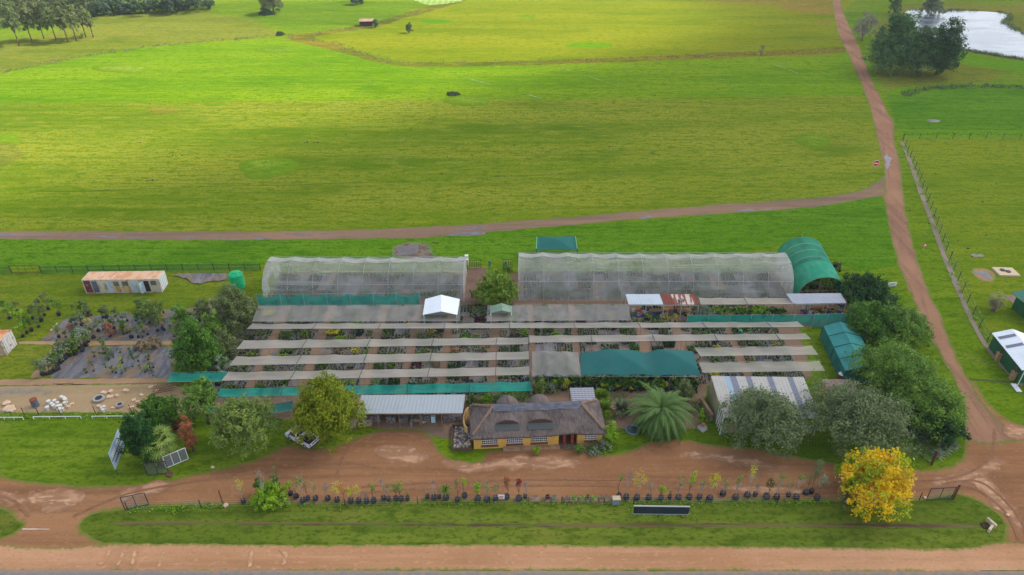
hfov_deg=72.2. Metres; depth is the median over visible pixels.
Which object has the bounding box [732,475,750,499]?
potted tree
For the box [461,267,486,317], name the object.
central path
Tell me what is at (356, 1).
field bush
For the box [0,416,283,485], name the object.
front lawn
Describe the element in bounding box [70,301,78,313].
potted shrub
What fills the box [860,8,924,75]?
willow tree
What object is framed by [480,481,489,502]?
potted tree
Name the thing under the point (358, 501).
potted tree
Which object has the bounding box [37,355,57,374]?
potted shrub
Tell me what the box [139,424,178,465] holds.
palm tree
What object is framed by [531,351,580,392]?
shade net
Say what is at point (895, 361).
roadside tree
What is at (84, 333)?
potted shrub
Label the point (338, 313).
shade net
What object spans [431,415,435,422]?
fridge box
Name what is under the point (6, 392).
gravel
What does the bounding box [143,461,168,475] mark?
gate
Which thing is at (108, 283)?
door
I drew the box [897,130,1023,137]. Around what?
fence strip
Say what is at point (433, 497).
potted tree
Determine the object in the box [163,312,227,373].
hedge tree
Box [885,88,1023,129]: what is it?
lush field
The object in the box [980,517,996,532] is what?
culvert headwall
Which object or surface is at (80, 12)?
gum tree
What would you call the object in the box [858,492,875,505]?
stone ring
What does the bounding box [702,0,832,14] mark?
ploughed patch
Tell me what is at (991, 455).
tyre track
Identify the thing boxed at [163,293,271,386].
yard scrub
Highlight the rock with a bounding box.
[166,471,172,476]
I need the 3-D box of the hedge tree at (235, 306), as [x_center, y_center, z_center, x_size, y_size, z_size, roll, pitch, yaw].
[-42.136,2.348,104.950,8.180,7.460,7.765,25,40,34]
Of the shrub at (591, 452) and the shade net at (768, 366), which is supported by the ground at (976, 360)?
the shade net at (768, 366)
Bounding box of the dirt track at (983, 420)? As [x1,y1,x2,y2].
[832,0,1023,443]
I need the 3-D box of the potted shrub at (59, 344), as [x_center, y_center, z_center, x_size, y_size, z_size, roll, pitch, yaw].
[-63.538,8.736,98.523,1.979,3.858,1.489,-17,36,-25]
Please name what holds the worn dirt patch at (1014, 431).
on the dirt yard at (656, 460)
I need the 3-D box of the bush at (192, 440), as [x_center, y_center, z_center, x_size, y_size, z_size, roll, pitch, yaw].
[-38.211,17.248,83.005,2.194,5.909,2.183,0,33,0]
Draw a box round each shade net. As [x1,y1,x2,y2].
[167,371,226,392]
[202,406,217,424]
[217,380,531,402]
[221,366,529,387]
[228,351,528,370]
[236,337,528,355]
[246,321,804,342]
[252,305,460,333]
[272,400,293,413]
[486,304,630,333]
[529,333,811,351]
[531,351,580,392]
[580,349,698,390]
[693,346,817,366]
[696,361,824,384]
[698,297,794,314]
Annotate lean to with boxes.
[569,387,594,400]
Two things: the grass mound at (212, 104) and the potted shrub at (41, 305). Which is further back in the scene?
the grass mound at (212, 104)
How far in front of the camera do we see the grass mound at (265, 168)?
157.14 m
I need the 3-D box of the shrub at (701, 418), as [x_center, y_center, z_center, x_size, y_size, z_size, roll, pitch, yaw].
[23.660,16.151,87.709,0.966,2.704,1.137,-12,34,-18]
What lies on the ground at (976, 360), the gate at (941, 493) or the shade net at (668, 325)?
the shade net at (668, 325)
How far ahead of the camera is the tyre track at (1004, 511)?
78.27 m
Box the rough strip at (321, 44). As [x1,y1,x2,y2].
[283,0,845,66]
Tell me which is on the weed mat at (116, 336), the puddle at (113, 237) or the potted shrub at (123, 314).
the potted shrub at (123, 314)
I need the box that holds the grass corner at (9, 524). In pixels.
[0,509,20,536]
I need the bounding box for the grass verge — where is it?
[81,495,1004,547]
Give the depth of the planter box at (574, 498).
77.92 m
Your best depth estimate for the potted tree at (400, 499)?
77.29 m
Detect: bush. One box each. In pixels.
[115,409,164,467]
[133,393,184,434]
[169,419,180,429]
[176,415,197,451]
[182,412,197,424]
[200,309,226,337]
[210,352,231,372]
[213,327,239,357]
[258,8,273,15]
[350,0,363,4]
[372,19,378,27]
[405,22,412,32]
[447,91,460,95]
[833,455,858,484]
[836,473,863,508]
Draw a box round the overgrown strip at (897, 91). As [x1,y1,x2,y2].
[885,83,1023,94]
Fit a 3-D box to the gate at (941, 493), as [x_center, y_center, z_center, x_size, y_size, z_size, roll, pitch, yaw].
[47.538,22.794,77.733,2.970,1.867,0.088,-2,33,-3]
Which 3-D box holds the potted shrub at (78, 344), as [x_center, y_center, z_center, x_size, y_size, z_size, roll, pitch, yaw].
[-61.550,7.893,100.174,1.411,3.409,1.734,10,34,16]
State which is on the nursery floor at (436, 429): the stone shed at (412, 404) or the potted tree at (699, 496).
the stone shed at (412, 404)
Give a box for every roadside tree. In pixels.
[835,270,901,306]
[841,336,943,415]
[844,298,906,347]
[881,303,938,350]
[882,372,970,444]
[907,408,973,449]
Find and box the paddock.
[903,139,1023,387]
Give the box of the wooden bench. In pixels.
[400,289,410,293]
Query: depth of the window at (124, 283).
113.07 m
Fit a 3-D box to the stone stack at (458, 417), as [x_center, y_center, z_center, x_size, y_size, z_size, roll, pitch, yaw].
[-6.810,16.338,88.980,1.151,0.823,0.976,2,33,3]
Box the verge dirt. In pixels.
[0,542,1023,571]
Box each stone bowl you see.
[92,394,104,402]
[116,401,123,407]
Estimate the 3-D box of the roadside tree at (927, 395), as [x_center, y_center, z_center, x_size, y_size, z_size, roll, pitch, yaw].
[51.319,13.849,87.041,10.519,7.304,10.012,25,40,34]
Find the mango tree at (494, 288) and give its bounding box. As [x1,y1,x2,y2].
[472,267,519,305]
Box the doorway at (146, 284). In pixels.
[143,281,150,290]
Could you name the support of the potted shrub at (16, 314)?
on the nursery lawn at (24, 291)
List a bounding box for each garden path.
[0,378,170,385]
[19,340,172,377]
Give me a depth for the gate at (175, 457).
82.21 m
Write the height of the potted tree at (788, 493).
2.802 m
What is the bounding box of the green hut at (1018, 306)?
[1011,289,1023,317]
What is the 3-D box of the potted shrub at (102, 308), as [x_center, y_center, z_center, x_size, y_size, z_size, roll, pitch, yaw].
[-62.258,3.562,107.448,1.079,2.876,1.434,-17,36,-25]
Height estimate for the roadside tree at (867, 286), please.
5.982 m
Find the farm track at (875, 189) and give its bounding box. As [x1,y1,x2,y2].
[0,176,884,239]
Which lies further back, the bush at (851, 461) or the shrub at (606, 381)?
the shrub at (606, 381)
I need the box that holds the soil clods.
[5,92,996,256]
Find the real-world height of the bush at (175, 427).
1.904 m
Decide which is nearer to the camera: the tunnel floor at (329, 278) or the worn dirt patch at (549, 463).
the worn dirt patch at (549, 463)
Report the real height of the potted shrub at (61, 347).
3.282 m
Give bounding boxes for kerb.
[981,569,1023,569]
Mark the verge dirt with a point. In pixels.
(454, 557)
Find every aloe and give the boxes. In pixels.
[920,432,933,443]
[928,447,945,461]
[936,441,952,456]
[950,440,960,450]
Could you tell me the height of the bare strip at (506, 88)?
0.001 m
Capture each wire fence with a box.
[0,266,11,273]
[1,405,130,418]
[38,263,260,272]
[124,492,922,509]
[902,133,1021,139]
[902,135,991,341]
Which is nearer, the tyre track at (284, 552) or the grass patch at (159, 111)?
the tyre track at (284, 552)
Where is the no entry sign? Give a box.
[873,160,879,169]
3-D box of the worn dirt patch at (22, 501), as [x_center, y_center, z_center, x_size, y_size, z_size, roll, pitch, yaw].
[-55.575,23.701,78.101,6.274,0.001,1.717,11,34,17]
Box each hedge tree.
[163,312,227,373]
[209,282,263,335]
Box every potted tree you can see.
[231,477,245,502]
[255,468,268,502]
[286,481,292,495]
[291,470,305,503]
[293,488,298,499]
[301,480,309,500]
[307,481,321,501]
[321,481,330,501]
[329,481,341,502]
[345,485,354,503]
[353,484,361,503]
[364,491,368,503]
[368,482,376,503]
[378,478,385,500]
[383,483,390,501]
[390,483,398,500]
[394,479,403,501]
[430,480,436,500]
[453,479,459,501]
[461,478,466,498]
[473,481,481,501]
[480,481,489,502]
[493,482,499,500]
[501,474,509,499]
[515,479,522,501]
[523,482,528,498]
[615,473,625,496]
[623,467,632,499]
[632,467,646,500]
[646,479,653,500]
[658,485,666,500]
[675,473,685,500]
[686,469,697,499]
[697,480,706,499]
[707,473,720,500]
[719,477,729,496]
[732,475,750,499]
[744,456,758,497]
[753,484,759,496]
[763,478,776,499]
[773,472,795,499]
[786,480,795,497]
[793,474,808,499]
[803,472,814,495]
[809,458,824,493]
[814,474,830,500]
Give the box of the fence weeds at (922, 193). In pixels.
[790,131,1022,337]
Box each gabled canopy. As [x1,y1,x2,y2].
[423,295,459,330]
[490,303,511,321]
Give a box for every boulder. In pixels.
[2,400,10,405]
[697,424,707,432]
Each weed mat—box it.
[42,306,224,340]
[50,345,172,378]
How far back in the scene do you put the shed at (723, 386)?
89.17 m
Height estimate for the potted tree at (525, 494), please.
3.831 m
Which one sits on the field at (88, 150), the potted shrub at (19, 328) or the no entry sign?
the no entry sign
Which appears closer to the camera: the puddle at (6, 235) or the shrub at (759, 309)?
the shrub at (759, 309)
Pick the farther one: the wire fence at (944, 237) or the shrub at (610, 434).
the wire fence at (944, 237)
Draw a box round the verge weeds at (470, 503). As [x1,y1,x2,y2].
[0,412,830,521]
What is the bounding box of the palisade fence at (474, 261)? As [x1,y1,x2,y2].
[467,260,479,268]
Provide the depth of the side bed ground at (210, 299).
99.75 m
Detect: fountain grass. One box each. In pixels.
[594,387,610,400]
[599,399,612,418]
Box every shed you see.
[356,395,464,427]
[625,294,699,315]
[707,376,818,435]
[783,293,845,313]
[989,329,1023,391]
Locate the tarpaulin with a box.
[173,273,227,283]
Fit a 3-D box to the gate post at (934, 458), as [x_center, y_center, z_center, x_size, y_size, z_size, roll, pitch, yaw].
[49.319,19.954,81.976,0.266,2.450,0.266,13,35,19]
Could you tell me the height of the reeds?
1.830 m
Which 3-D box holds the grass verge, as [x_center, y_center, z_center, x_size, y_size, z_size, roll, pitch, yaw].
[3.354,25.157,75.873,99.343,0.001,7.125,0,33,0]
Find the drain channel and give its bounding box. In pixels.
[900,141,1023,386]
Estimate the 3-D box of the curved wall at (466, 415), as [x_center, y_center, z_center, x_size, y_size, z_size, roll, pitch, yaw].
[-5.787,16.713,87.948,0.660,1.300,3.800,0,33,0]
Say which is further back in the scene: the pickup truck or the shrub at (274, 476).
the pickup truck
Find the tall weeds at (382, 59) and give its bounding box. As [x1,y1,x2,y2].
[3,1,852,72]
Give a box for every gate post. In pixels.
[930,450,938,465]
[952,484,960,499]
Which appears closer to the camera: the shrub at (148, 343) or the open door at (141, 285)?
the shrub at (148, 343)
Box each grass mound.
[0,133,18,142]
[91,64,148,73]
[203,103,228,105]
[238,157,298,178]
[256,47,297,52]
[301,62,322,66]
[442,96,488,105]
[793,134,830,147]
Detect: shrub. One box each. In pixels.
[0,305,10,319]
[5,302,13,316]
[10,301,18,310]
[10,308,21,322]
[11,322,24,337]
[18,318,28,333]
[20,312,33,331]
[26,305,33,319]
[29,302,43,321]
[30,358,44,376]
[33,316,39,327]
[37,304,46,315]
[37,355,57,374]
[38,291,49,309]
[39,361,48,375]
[43,352,57,371]
[47,297,62,315]
[47,349,62,365]
[47,355,55,372]
[51,323,61,337]
[51,352,60,370]
[52,338,66,359]
[54,341,70,358]
[55,351,63,363]
[60,338,71,356]
[64,336,77,354]
[65,323,72,332]
[66,343,76,355]
[66,344,77,353]
[68,316,78,325]
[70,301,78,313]
[72,327,84,348]
[73,313,83,323]
[73,333,86,351]
[74,310,84,325]
[75,328,89,342]
[76,299,83,314]
[80,300,89,313]
[80,332,88,346]
[83,305,89,316]
[83,318,91,329]
[84,325,95,338]
[93,318,99,331]
[97,335,112,355]
[100,303,107,318]
[102,322,116,335]
[105,316,115,328]
[116,318,125,332]
[120,310,128,321]
[124,324,133,338]
[130,325,139,337]
[131,310,140,323]
[132,335,162,352]
[137,298,163,322]
[152,321,160,331]
[152,382,174,393]
[156,317,164,328]
[159,320,166,330]
[168,301,196,326]
[169,326,176,336]
[192,299,210,322]
[246,479,290,511]
[252,477,263,487]
[268,466,282,486]
[466,396,477,403]
[482,394,491,403]
[503,266,512,271]
[533,446,539,455]
[535,379,544,394]
[548,384,555,392]
[561,378,568,388]
[574,443,582,454]
[589,446,598,456]
[600,376,614,388]
[600,439,609,449]
[602,420,618,444]
[609,404,617,415]
[618,377,631,388]
[675,378,695,401]
[688,377,698,392]
[690,305,715,314]
[698,408,706,423]
[748,305,766,314]
[987,291,1008,311]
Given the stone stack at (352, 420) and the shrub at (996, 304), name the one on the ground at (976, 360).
the stone stack at (352, 420)
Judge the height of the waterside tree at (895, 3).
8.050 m
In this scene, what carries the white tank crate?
on the ground at (976, 360)
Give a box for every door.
[2,336,11,352]
[6,331,16,348]
[105,281,113,291]
[130,281,137,291]
[138,281,145,293]
[159,276,164,290]
[162,272,167,286]
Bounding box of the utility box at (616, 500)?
[612,496,620,504]
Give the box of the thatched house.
[470,394,606,451]
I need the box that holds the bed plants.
[192,260,842,394]
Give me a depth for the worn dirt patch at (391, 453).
83.97 m
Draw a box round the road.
[0,569,1023,574]
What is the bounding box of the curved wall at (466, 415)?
[463,407,468,432]
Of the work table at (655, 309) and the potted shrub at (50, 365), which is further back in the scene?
the work table at (655, 309)
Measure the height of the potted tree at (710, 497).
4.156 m
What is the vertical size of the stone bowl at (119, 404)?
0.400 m
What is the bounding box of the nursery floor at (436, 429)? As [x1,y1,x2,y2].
[211,272,849,440]
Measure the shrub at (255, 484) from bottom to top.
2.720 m
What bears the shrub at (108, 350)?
on the nursery lawn at (24, 291)
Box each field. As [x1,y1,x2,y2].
[0,8,277,71]
[0,38,863,102]
[0,95,883,231]
[314,0,859,62]
[415,0,461,4]
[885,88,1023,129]
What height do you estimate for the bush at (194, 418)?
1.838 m
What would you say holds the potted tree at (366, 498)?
on the grass verge
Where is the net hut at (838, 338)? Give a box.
[819,321,875,383]
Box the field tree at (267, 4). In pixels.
[258,0,284,12]
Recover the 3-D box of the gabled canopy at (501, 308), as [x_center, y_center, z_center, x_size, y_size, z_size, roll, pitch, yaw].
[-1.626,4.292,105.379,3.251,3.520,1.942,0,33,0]
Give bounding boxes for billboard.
[632,505,689,518]
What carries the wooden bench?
on the tunnel floor at (329, 278)
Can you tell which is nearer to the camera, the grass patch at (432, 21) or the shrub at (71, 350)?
the shrub at (71, 350)
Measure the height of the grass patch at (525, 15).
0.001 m
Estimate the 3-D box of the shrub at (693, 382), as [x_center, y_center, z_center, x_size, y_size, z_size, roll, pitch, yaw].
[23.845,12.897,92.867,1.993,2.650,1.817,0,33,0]
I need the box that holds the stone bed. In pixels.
[451,424,471,450]
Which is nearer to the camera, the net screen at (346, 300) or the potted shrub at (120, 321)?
the potted shrub at (120, 321)
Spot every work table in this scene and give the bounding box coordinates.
[649,308,663,311]
[677,308,691,311]
[806,306,822,312]
[825,306,840,310]
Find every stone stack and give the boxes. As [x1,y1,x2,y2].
[349,419,356,428]
[361,415,372,425]
[372,414,380,421]
[385,414,396,422]
[398,415,409,422]
[410,414,419,421]
[420,414,430,421]
[443,413,454,421]
[455,413,462,420]
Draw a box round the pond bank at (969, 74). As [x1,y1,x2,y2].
[871,3,1023,88]
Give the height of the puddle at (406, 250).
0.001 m
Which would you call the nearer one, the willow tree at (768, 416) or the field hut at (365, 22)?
the willow tree at (768, 416)
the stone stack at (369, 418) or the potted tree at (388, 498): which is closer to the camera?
the potted tree at (388, 498)
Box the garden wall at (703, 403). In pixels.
[700,397,713,420]
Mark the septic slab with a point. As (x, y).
(1006, 271)
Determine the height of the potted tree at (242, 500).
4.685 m
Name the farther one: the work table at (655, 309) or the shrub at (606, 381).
the work table at (655, 309)
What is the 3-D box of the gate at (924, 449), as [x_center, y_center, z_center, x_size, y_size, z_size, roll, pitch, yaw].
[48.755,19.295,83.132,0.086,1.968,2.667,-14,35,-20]
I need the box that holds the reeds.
[900,7,1023,96]
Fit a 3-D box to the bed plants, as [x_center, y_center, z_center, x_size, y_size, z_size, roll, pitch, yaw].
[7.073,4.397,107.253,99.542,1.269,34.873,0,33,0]
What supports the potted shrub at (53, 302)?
on the nursery lawn at (24, 291)
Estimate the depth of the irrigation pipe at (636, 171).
155.68 m
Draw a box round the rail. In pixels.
[33,416,81,418]
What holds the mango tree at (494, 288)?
on the ground at (976, 360)
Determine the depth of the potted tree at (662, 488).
77.47 m
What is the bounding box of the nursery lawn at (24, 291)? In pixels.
[0,272,255,386]
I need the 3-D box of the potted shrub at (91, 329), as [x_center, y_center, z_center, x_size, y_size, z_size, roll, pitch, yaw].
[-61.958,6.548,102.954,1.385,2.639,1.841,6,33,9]
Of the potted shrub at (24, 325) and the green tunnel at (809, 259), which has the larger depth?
the green tunnel at (809, 259)
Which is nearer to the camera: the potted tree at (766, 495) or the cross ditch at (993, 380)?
the potted tree at (766, 495)
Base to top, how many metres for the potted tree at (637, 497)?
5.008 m
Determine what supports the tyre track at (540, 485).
on the dirt yard at (656, 460)
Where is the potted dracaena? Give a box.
[436,484,451,500]
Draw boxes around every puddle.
[0,233,50,236]
[66,235,149,238]
[183,237,271,239]
[285,233,328,235]
[395,245,418,254]
[449,231,484,235]
[453,226,485,229]
[638,215,652,218]
[736,208,772,210]
[884,152,892,168]
[971,254,984,256]
[974,271,990,278]
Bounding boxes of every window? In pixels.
[121,281,128,285]
[481,439,497,446]
[506,438,522,445]
[531,437,547,444]
[584,435,596,441]
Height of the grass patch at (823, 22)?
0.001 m
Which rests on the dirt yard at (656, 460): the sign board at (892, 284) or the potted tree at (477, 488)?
the potted tree at (477, 488)
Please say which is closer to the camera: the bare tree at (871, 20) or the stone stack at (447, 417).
the stone stack at (447, 417)
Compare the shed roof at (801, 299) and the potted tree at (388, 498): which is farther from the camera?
the shed roof at (801, 299)
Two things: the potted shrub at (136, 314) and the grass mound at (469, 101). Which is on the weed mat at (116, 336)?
the potted shrub at (136, 314)
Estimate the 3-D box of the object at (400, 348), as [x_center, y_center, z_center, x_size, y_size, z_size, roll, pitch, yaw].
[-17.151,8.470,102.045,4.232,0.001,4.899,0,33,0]
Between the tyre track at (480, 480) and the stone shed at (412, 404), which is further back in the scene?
the stone shed at (412, 404)
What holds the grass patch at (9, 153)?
on the field at (88, 150)
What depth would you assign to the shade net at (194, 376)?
92.55 m
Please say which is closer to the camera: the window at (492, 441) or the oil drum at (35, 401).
the window at (492, 441)
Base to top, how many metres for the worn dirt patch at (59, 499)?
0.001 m
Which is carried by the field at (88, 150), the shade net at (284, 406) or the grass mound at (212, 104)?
the grass mound at (212, 104)
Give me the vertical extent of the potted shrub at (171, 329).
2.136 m
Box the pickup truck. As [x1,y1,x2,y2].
[284,427,318,448]
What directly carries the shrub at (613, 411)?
on the nursery floor at (436, 429)
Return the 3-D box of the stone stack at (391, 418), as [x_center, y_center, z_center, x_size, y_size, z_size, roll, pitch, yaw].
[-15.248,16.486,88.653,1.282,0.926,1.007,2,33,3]
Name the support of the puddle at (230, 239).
on the farm track at (875, 189)
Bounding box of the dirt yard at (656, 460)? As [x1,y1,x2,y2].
[0,380,1023,548]
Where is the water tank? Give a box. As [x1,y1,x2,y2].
[228,270,244,289]
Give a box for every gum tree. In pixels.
[0,0,16,18]
[0,1,20,44]
[8,0,26,13]
[10,0,39,40]
[26,0,44,38]
[37,0,55,38]
[46,0,68,41]
[50,0,69,13]
[55,0,83,40]
[66,0,77,7]
[71,0,92,14]
[72,5,93,36]
[83,15,93,36]
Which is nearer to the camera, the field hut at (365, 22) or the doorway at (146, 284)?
the doorway at (146, 284)
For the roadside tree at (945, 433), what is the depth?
84.21 m
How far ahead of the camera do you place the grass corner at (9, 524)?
75.41 m
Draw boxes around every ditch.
[113,521,979,527]
[969,378,1015,382]
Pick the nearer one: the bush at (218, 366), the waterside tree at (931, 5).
the bush at (218, 366)
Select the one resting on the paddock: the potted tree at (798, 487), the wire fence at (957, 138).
the wire fence at (957, 138)
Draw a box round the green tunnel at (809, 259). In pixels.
[775,237,843,297]
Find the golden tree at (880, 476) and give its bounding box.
[835,446,917,522]
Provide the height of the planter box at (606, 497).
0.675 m
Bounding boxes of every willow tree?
[714,383,813,462]
[795,369,924,461]
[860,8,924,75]
[893,25,948,76]
[922,15,969,75]
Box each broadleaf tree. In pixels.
[177,374,218,424]
[206,393,284,461]
[279,370,370,455]
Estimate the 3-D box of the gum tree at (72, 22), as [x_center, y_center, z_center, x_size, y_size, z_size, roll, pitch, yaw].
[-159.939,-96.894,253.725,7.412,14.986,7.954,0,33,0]
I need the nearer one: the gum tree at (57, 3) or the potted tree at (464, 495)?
the potted tree at (464, 495)
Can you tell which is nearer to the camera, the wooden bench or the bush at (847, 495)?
the bush at (847, 495)
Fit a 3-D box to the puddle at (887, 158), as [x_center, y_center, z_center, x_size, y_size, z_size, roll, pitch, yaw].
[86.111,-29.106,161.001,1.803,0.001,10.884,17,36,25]
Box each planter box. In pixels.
[529,494,539,502]
[545,494,549,502]
[551,494,556,502]
[564,495,568,502]
[570,493,577,502]
[578,495,584,502]
[586,494,589,502]
[591,494,597,502]
[599,495,603,502]
[604,495,609,502]
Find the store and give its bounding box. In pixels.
[821,379,857,402]
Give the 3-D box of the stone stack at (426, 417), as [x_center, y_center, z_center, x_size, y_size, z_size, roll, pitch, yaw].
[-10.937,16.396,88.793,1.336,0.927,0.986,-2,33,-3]
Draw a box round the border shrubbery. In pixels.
[466,375,715,456]
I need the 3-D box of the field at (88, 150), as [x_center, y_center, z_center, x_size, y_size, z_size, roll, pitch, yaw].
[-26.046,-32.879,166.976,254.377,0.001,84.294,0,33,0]
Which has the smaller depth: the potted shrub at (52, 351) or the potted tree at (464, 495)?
the potted tree at (464, 495)
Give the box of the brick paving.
[1006,295,1015,302]
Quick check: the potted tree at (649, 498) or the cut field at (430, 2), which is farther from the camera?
the cut field at (430, 2)
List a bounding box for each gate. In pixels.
[9,265,40,272]
[120,493,148,509]
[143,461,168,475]
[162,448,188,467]
[912,437,935,463]
[926,487,956,499]
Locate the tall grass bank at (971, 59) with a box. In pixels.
[958,52,1023,71]
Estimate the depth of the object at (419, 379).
95.31 m
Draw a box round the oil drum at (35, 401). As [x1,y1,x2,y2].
[29,397,39,407]
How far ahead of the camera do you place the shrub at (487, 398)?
90.15 m
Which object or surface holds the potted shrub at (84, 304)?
on the nursery lawn at (24, 291)
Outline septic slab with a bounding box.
[991,267,1020,276]
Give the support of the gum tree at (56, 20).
on the rough field at (133, 31)
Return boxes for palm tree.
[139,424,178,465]
[624,380,698,446]
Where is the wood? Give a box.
[7,0,214,15]
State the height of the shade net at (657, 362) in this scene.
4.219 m
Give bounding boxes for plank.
[53,382,73,383]
[105,344,121,345]
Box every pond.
[625,424,639,434]
[905,9,1023,57]
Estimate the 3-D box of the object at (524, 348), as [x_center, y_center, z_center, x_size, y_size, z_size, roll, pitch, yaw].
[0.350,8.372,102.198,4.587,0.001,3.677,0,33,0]
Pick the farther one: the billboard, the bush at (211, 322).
the bush at (211, 322)
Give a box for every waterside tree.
[888,0,902,12]
[918,0,947,14]
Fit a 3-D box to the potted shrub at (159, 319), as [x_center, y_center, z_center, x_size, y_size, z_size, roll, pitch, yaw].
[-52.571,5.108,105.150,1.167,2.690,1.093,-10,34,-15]
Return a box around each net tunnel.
[262,257,466,301]
[518,252,793,300]
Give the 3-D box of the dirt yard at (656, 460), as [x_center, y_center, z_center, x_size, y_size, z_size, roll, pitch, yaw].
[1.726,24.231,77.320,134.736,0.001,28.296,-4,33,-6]
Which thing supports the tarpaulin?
on the nursery lawn at (24, 291)
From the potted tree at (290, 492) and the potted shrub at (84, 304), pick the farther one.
the potted shrub at (84, 304)
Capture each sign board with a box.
[108,429,124,474]
[888,282,896,286]
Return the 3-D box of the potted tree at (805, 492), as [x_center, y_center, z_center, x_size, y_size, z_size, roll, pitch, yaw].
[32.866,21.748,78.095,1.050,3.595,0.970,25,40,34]
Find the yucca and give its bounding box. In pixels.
[612,397,631,417]
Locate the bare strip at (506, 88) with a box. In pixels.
[461,76,542,98]
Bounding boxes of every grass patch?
[0,143,24,165]
[146,109,179,113]
[418,19,452,23]
[516,15,534,16]
[565,42,612,47]
[816,21,831,23]
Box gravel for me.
[0,386,71,398]
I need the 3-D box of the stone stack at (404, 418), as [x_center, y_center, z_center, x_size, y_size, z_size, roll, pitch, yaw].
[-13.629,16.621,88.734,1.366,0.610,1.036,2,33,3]
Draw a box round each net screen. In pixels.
[256,293,419,307]
[686,314,815,324]
[811,313,854,327]
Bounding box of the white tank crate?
[459,254,467,264]
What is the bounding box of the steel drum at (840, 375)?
[837,372,842,378]
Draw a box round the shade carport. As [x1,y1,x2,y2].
[536,235,577,261]
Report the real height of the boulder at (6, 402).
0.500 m
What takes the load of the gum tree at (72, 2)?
on the ground at (976, 360)
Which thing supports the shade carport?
on the lush strip at (853, 235)
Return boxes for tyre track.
[0,494,29,516]
[73,469,272,516]
[98,549,111,564]
[115,549,125,565]
[130,549,136,564]
[157,550,165,567]
[248,548,253,566]
[275,461,370,478]
[279,547,288,564]
[336,432,429,476]
[361,478,828,487]
[361,484,731,493]
[838,428,995,487]
[927,484,1020,540]
[942,480,1023,529]
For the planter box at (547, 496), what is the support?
on the dirt yard at (656, 460)
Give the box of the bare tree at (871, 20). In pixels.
[850,11,879,40]
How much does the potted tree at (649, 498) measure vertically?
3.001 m
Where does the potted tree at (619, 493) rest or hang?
on the dirt yard at (656, 460)
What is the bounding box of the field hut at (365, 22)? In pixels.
[358,18,373,25]
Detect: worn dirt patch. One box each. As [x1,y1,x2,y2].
[0,490,29,511]
[26,487,85,512]
[115,480,171,502]
[374,444,428,464]
[441,453,581,473]
[679,449,790,471]
[719,483,802,495]
[930,456,1007,486]
[959,467,1023,527]
[1003,424,1023,438]
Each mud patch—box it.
[391,242,438,258]
[970,268,996,281]
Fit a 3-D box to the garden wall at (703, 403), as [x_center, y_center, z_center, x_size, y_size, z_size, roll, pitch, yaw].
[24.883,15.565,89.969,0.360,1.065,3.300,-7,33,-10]
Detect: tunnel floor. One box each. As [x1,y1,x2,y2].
[269,273,463,300]
[520,271,785,299]
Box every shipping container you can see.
[0,330,17,354]
[81,271,167,293]
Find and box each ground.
[0,0,1023,571]
[171,298,253,372]
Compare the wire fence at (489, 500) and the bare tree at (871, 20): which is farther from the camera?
the bare tree at (871, 20)
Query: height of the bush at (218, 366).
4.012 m
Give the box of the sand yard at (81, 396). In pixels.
[0,383,202,413]
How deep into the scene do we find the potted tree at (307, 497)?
77.67 m
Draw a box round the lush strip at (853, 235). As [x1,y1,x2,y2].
[0,198,896,271]

